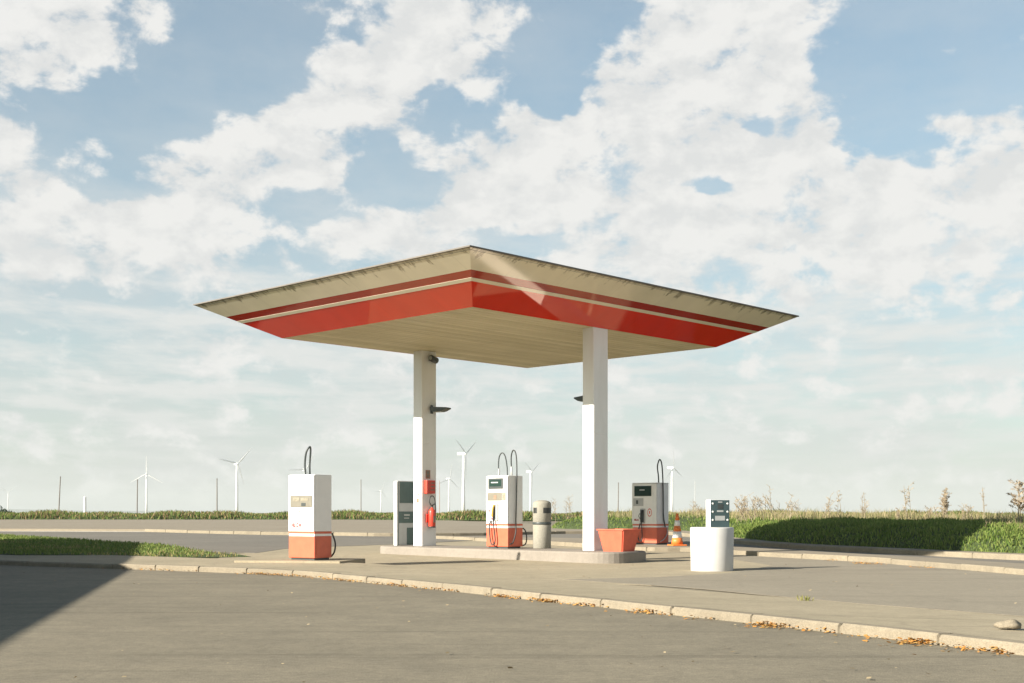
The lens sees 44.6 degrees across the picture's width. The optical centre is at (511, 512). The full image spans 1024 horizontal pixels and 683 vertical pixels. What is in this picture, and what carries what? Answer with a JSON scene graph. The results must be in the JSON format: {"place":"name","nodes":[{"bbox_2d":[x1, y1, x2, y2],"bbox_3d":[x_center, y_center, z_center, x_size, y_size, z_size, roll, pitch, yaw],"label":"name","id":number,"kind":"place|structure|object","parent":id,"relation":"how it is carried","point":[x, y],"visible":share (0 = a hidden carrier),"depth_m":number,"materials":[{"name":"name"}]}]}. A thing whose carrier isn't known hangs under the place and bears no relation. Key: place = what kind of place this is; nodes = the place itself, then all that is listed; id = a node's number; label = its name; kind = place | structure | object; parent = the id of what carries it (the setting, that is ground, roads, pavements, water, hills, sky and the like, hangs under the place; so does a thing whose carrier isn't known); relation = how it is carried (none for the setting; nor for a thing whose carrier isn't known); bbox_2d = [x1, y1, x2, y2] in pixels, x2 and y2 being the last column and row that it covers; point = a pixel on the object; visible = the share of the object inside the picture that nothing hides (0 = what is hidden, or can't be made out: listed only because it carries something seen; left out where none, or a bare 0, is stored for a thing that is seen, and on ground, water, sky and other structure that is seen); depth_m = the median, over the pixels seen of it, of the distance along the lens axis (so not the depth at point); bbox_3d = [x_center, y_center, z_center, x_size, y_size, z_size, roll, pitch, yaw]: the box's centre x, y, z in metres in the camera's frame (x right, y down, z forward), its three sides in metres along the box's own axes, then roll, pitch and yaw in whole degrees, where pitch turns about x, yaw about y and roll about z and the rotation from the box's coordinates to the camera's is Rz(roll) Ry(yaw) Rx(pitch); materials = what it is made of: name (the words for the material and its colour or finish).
{"place":"outdoors","nodes":[
{"label":"outdoors","id":0,"kind":"place"},
{"bbox_2d":[0,509,204,512],"bbox_3d":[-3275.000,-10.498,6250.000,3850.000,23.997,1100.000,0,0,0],"label":"hills","id":1,"kind":"structure","parent":0,"point":[20,510],"depth_m":6015.03,"materials":[{"name":"green plant"}]},
{"bbox_2d":[0,533,249,557],"bbox_3d":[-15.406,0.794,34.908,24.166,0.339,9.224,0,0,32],"label":"lawn grass","id":2,"kind":"structure","parent":0,"point":[55,545],"depth_m":29.52,"materials":[{"name":"green plant"}]},
{"bbox_2d":[234,558,364,562],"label":"pavement","id":3,"kind":"structure","parent":0,"point":[289,560],"depth_m":22.96,"materials":[{"name":"concrete"}]},
{"bbox_2d":[289,446,335,559],"bbox_3d":[-3.733,-0.190,23.326,0.732,2.127,0.543,0,0,36],"label":"fuel pump","id":4,"kind":"object","parent":3,"relation":"on","point":[310,532],"visible":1,"depth_m":23.14,"materials":[{"name":"metal"}]},
{"bbox_2d":[316,538,329,555],"bbox_3d":[-3.497,0.628,23.131,0.005,0.310,0.350,0,0,36],"label":"service door","id":5,"kind":"structure","parent":4,"relation":"in","point":[322,545],"depth_m":23.13,"materials":[{"name":"red paint"}]},
{"bbox_2d":[218,541,770,585],"bbox_3d":[-0.600,0.922,27.650,11.600,0.145,21.100,0,0,0],"label":"apron","id":6,"kind":"object","parent":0,"point":[660,564],"visible":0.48,"depth_m":24.05,"materials":[{"name":"concrete"}]},
{"bbox_2d":[690,527,733,570],"bbox_3d":[3.450,0.626,21.550,0.748,0.767,0.748,0,0,0],"label":"concrete drum","id":7,"kind":"object","parent":6,"relation":"on","point":[711,548],"visible":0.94,"depth_m":21.23,"materials":[{"name":"white paint"}]},
{"bbox_2d":[706,500,728,526],"bbox_3d":[3.538,0.011,21.475,0.360,0.475,0.192,0,0,-18],"label":"control box","id":8,"kind":"object","parent":7,"relation":"on","point":[717,513],"visible":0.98,"depth_m":21.39,"materials":[{"name":"white paint"}]},
{"bbox_2d":[0,513,1021,520],"bbox_3d":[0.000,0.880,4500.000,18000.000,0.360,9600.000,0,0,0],"label":"ground","id":9,"kind":"structure","parent":0,"point":[485,520],"depth_m":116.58,"materials":[{"name":"green plant"}]},
{"bbox_2d":[0,505,14,512],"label":"shrub","id":10,"kind":"object","parent":9,"relation":"on","point":[3,510],"visible":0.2,"depth_m":142.03,"materials":[{"name":"green plant"}]},
{"bbox_2d":[0,486,16,511],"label":"wind turbine","id":11,"kind":"object","parent":9,"relation":"on","point":[7,499],"visible":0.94,"depth_m":4400.02,"materials":[{"name":"white metal"}]},
{"bbox_2d":[58,476,60,510],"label":"utility pole","id":12,"kind":"object","parent":9,"relation":"on","point":[59,494],"visible":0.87,"depth_m":259.93,"materials":[{"name":"grey wood"}]},
{"bbox_2d":[84,496,85,511],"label":"marker post","id":13,"kind":"object","parent":9,"relation":"on","point":[84,503],"visible":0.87,"depth_m":139.89,"materials":[{"name":"white plastic"}]},
{"bbox_2d":[136,479,137,512],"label":"utility pole","id":14,"kind":"object","parent":9,"relation":"on","point":[137,497],"visible":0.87,"depth_m":264.93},
{"bbox_2d":[130,456,158,512],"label":"wind turbine","id":15,"kind":"object","parent":9,"relation":"on","point":[146,501],"visible":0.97,"depth_m":2368.23,"materials":[{"name":"white metal"}]},
{"bbox_2d":[216,479,217,510],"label":"utility pole","id":16,"kind":"object","parent":9,"relation":"on","point":[216,497],"visible":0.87,"depth_m":269.95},
{"bbox_2d":[217,449,250,510],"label":"wind turbine","id":17,"kind":"object","parent":9,"relation":"on","point":[237,465],"visible":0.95,"depth_m":1884.68,"materials":[{"name":"white metal"}]},
{"bbox_2d":[373,484,385,511],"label":"wind turbine","id":18,"kind":"object","parent":9,"relation":"on","point":[381,500],"visible":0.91,"depth_m":4200.31,"materials":[{"name":"white metal"}]},
{"bbox_2d":[439,481,439,512],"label":"utility pole","id":19,"kind":"object","parent":9,"relation":"on","point":[439,496],"visible":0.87,"depth_m":299.94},
{"bbox_2d":[441,467,455,511],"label":"wind turbine","id":20,"kind":"object","parent":9,"relation":"on","point":[448,479],"visible":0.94,"depth_m":2716.98,"materials":[{"name":"white metal"}]},
{"bbox_2d":[456,440,474,511],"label":"wind turbine","id":21,"kind":"object","parent":9,"relation":"on","point":[464,453],"visible":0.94,"depth_m":1565.07,"materials":[{"name":"white metal"}]},
{"bbox_2d":[0,508,1017,519],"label":"bank grass","id":22,"kind":"structure","parent":9,"relation":"on","point":[343,514],"depth_m":100.36,"materials":[{"name":"green plant"}]},
{"bbox_2d":[0,560,1023,654],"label":"kerb","id":23,"kind":"structure","parent":9,"relation":"on","point":[1016,647],"depth_m":12.63,"materials":[{"name":"concrete"}]},
{"bbox_2d":[526,464,538,510],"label":"wind turbine","id":24,"kind":"object","parent":9,"relation":"on","point":[530,498],"visible":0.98,"depth_m":2253.16,"materials":[{"name":"white metal"}]},
{"bbox_2d":[145,529,1023,559],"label":"kerb","id":25,"kind":"structure","parent":9,"relation":"on","point":[1002,556],"depth_m":32.01,"materials":[{"name":"concrete"}]},
{"bbox_2d":[667,454,679,511],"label":"wind turbine","id":26,"kind":"object","parent":9,"relation":"on","point":[671,468],"visible":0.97,"depth_m":2052.27,"materials":[{"name":"white metal"}]},
{"bbox_2d":[436,536,1023,574],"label":"kerb","id":27,"kind":"structure","parent":9,"relation":"on","point":[979,567],"depth_m":25.65,"materials":[{"name":"concrete"}]},
{"bbox_2d":[0,521,1023,682],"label":"road","id":28,"kind":"structure","parent":0,"point":[157,626],"depth_m":9.72,"materials":[{"name":"grey asphalt"}]},
{"bbox_2d":[71,531,124,531],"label":"road marking","id":29,"kind":"object","parent":28,"relation":"on","point":[97,531],"visible":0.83,"depth_m":50.32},
{"bbox_2d":[24,559,1019,681],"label":"fallen leaves","id":30,"kind":"object","parent":28,"relation":"on","point":[910,640],"visible":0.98,"depth_m":11.07,"materials":[{"name":"orange plant"}]},
{"bbox_2d":[0,554,1023,640],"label":"pavement","id":31,"kind":"structure","parent":0,"point":[969,623],"depth_m":14.59,"materials":[{"name":"concrete"}]},
{"bbox_2d":[797,595,813,600],"bbox_3d":[3.319,0.951,14.113,0.176,0.074,0.176,0,0,-42],"label":"weed tuft","id":32,"kind":"object","parent":31,"relation":"on","point":[806,598],"visible":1,"depth_m":14.11,"materials":[{"name":"green plant"}]},
{"bbox_2d":[993,619,1021,628],"bbox_3d":[4.032,0.898,10.151,0.205,0.081,0.186,0,0,40],"label":"stone","id":33,"kind":"object","parent":31,"relation":"on","point":[1010,624],"visible":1,"depth_m":10.10,"materials":[{"name":"beige stone"}]},
{"bbox_2d":[0,520,1023,553],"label":"pavement","id":34,"kind":"structure","parent":0,"point":[387,526],"depth_m":56.72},
{"bbox_2d":[0,531,1023,562],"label":"service road","id":35,"kind":"structure","parent":0,"point":[240,543],"depth_m":38.32,"materials":[{"name":"grey asphalt"}]},
{"bbox_2d":[0,0,1023,512],"label":"sky","id":36,"kind":"structure","parent":0,"point":[853,169],"materials":[{"name":"blue"}]},
{"bbox_2d":[380,545,645,563],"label":"pavement","id":37,"kind":"structure","parent":0,"point":[568,555],"depth_m":25.91,"materials":[{"name":"concrete"}]},
{"bbox_2d":[394,481,413,545],"bbox_3d":[-2.531,0.005,29.523,0.145,1.520,0.576,0,0,44],"label":"payment terminal","id":38,"kind":"object","parent":37,"relation":"on","point":[403,512],"visible":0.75,"depth_m":29.43,"materials":[{"name":"grey metal"}]},
{"bbox_2d":[193,245,798,550],"bbox_3d":[-0.161,-1.845,27.676,8.560,5.320,10.440,0,0,44],"label":"canopy","id":39,"kind":"object","parent":37,"relation":"on","point":[475,304],"visible":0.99,"depth_m":25.43,"materials":[{"name":"metal"}]},
{"bbox_2d":[426,470,429,478],"bbox_3d":[-1.958,-0.900,29.105,0.008,0.200,0.140,0,0,44],"label":"notice","id":40,"kind":"object","parent":39,"relation":"attached to","point":[427,474],"visible":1,"depth_m":29.10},
{"bbox_2d":[424,480,434,493],"bbox_3d":[-1.915,-0.605,29.074,0.113,0.310,0.265,0,0,44],"label":"alarm box","id":41,"kind":"object","parent":39,"relation":"attached to","point":[429,486],"visible":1,"depth_m":29.00,"materials":[{"name":"red metal"}]},
{"bbox_2d":[425,496,435,527],"bbox_3d":[-1.866,-0.033,29.073,0.183,0.747,0.240,0,0,44],"label":"fire extinguisher","id":42,"kind":"object","parent":39,"relation":"attached to","point":[430,517],"visible":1,"depth_m":29.01,"materials":[{"name":"red metal"}]},
{"bbox_2d":[428,355,438,363],"bbox_3d":[-1.833,-3.580,29.098,0.201,0.186,0.295,0,0,44],"label":"security camera","id":43,"kind":"object","parent":39,"relation":"attached to","point":[433,359],"visible":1,"depth_m":29.01,"materials":[{"name":"metal"}]},
{"bbox_2d":[430,405,450,413],"bbox_3d":[-1.676,-2.420,29.098,0.450,0.200,0.260,0,0,24],"label":"wall lamp","id":44,"kind":"object","parent":39,"relation":"attached to","point":[438,409],"visible":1,"depth_m":29.01,"materials":[{"name":"metal"}]},
{"bbox_2d":[574,396,582,401],"bbox_3d":[1.528,-2.380,25.946,0.260,0.200,0.450,0,0,-38],"label":"wall lamp","id":45,"kind":"object","parent":39,"relation":"attached to","point":[579,398],"visible":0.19,"depth_m":25.90,"materials":[{"name":"metal"}]},
{"bbox_2d":[486,450,526,548],"bbox_3d":[-0.163,-0.302,27.038,0.724,2.134,0.687,0,0,44],"label":"fuel pump","id":46,"kind":"object","parent":37,"relation":"on","point":[504,508],"visible":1,"depth_m":26.88,"materials":[{"name":"metal"}]},
{"bbox_2d":[510,530,520,543],"bbox_3d":[0.073,0.520,26.866,0.005,0.310,0.360,0,0,44],"label":"service door","id":47,"kind":"structure","parent":46,"relation":"in","point":[517,540],"depth_m":26.89,"materials":[{"name":"red paint"}]},
{"bbox_2d":[533,500,550,548],"bbox_3d":[0.649,0.242,27.032,0.404,1.045,0.404,0,0,-10],"label":"litter bin","id":48,"kind":"object","parent":37,"relation":"on","point":[541,524],"visible":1,"depth_m":26.86,"materials":[{"name":"metal"}]},
{"bbox_2d":[596,529,640,551],"bbox_3d":[2.135,0.542,24.972,0.690,0.445,0.580,0,0,44],"label":"planter","id":49,"kind":"object","parent":37,"relation":"on","point":[619,540],"visible":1,"depth_m":24.77,"materials":[{"name":"red paint"}]},
{"bbox_2d":[436,535,1023,567],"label":"pavement","id":50,"kind":"structure","parent":0,"point":[1006,564],"depth_m":26.87,"materials":[{"name":"beige concrete"}]},
{"bbox_2d":[632,459,668,544],"bbox_3d":[3.580,-0.291,32.483,0.832,2.218,0.690,0,0,42],"label":"fuel pump","id":51,"kind":"object","parent":50,"relation":"on","point":[650,510],"visible":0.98,"depth_m":32.30,"materials":[{"name":"metal"}]},
{"bbox_2d":[658,529,667,540],"bbox_3d":[3.898,0.573,32.296,0.005,0.310,0.430,0,0,42],"label":"service door","id":52,"kind":"structure","parent":51,"relation":"in","point":[662,533],"depth_m":32.28,"materials":[{"name":"red paint"}]},
{"bbox_2d":[667,513,686,545],"bbox_3d":[4.160,0.418,31.450,0.380,0.815,0.380,0,0,-15],"label":"traffic cone","id":53,"kind":"object","parent":50,"relation":"on","point":[677,540],"visible":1,"depth_m":31.36,"materials":[{"name":"orange plastic"}]},
{"bbox_2d":[551,513,1023,552],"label":"grass bank","id":54,"kind":"structure","parent":0,"point":[683,519],"depth_m":31.08,"materials":[{"name":"plant"}]},
{"bbox_2d":[563,496,572,516],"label":"dry weed","id":55,"kind":"object","parent":54,"relation":"on","point":[568,505],"visible":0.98,"depth_m":60.47,"materials":[{"name":"beige plant"}]},
{"bbox_2d":[690,501,701,513],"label":"dry weed","id":56,"kind":"object","parent":54,"relation":"on","point":[695,508],"visible":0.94,"depth_m":52.03,"materials":[{"name":"beige plant"}]},
{"bbox_2d":[734,494,751,522],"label":"dry weed","id":57,"kind":"object","parent":54,"relation":"on","point":[742,505],"visible":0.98,"depth_m":42.75,"materials":[{"name":"beige plant"}]},
{"bbox_2d":[749,484,780,520],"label":"dry weed","id":58,"kind":"object","parent":54,"relation":"on","point":[760,500],"visible":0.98,"depth_m":42.64,"materials":[{"name":"beige plant"}]},
{"bbox_2d":[782,492,800,519],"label":"dry weed","id":59,"kind":"object","parent":54,"relation":"on","point":[797,509],"visible":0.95,"depth_m":40.82,"materials":[{"name":"beige plant"}]},
{"bbox_2d":[823,492,835,516],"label":"dry weed","id":60,"kind":"object","parent":54,"relation":"on","point":[830,504],"visible":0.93,"depth_m":40.38,"materials":[{"name":"beige plant"}]},
{"bbox_2d":[835,490,841,511],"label":"dry weed","id":61,"kind":"object","parent":54,"relation":"on","point":[839,501],"visible":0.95,"depth_m":40.59,"materials":[{"name":"beige plant"}]},
{"bbox_2d":[860,492,868,517],"bbox_3d":[10.998,-0.154,38.969,0.324,1.025,0.463,0,0,0],"label":"dry weed","id":62,"kind":"object","parent":54,"relation":"on","point":[864,509],"visible":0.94,"depth_m":39.02,"materials":[{"name":"beige plant"}]},
{"bbox_2d":[899,483,913,513],"bbox_3d":[12.325,-0.317,38.992,0.477,1.352,0.436,0,0,-33],"label":"dry weed","id":63,"kind":"object","parent":54,"relation":"on","point":[906,502],"visible":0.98,"depth_m":38.98,"materials":[{"name":"beige plant"}]},
{"bbox_2d":[925,506,940,517],"bbox_3d":[12.621,0.029,37.439,0.493,0.598,0.419,0,0,27],"label":"dry weed","id":64,"kind":"object","parent":54,"relation":"on","point":[930,512],"visible":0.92,"depth_m":37.44,"materials":[{"name":"beige plant"}]},
{"bbox_2d":[939,488,951,517],"bbox_3d":[13.041,-0.230,37.558,0.378,1.117,0.474,0,0,0],"label":"dry weed","id":65,"kind":"object","parent":54,"relation":"on","point":[945,503],"visible":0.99,"depth_m":37.54,"materials":[{"name":"beige plant"}]},
{"bbox_2d":[958,503,973,518],"bbox_3d":[13.704,0.029,37.632,0.503,0.680,0.372,0,0,0],"label":"dry weed","id":66,"kind":"object","parent":54,"relation":"on","point":[969,509],"visible":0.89,"depth_m":37.65,"materials":[{"name":"beige plant"}]},
{"bbox_2d":[980,487,986,517],"bbox_3d":[13.704,-0.209,36.312,0.275,1.084,0.183,0,0,-30],"label":"dry weed","id":67,"kind":"object","parent":54,"relation":"on","point":[983,496],"visible":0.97,"depth_m":36.29,"materials":[{"name":"beige plant"}]},
{"bbox_2d":[1006,479,1023,523],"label":"dry weed","id":68,"kind":"object","parent":54,"relation":"on","point":[1019,500],"visible":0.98,"depth_m":31.47,"materials":[{"name":"brown plant"}]},
{"bbox_2d":[563,555,1023,615],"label":"lane","id":69,"kind":"structure","parent":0,"point":[949,589],"depth_m":17.50,"materials":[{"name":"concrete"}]},
{"bbox_2d":[608,506,1023,528],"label":"dry grass","id":70,"kind":"structure","parent":0,"point":[913,515],"depth_m":41.76,"materials":[{"name":"plant"}]}
]}

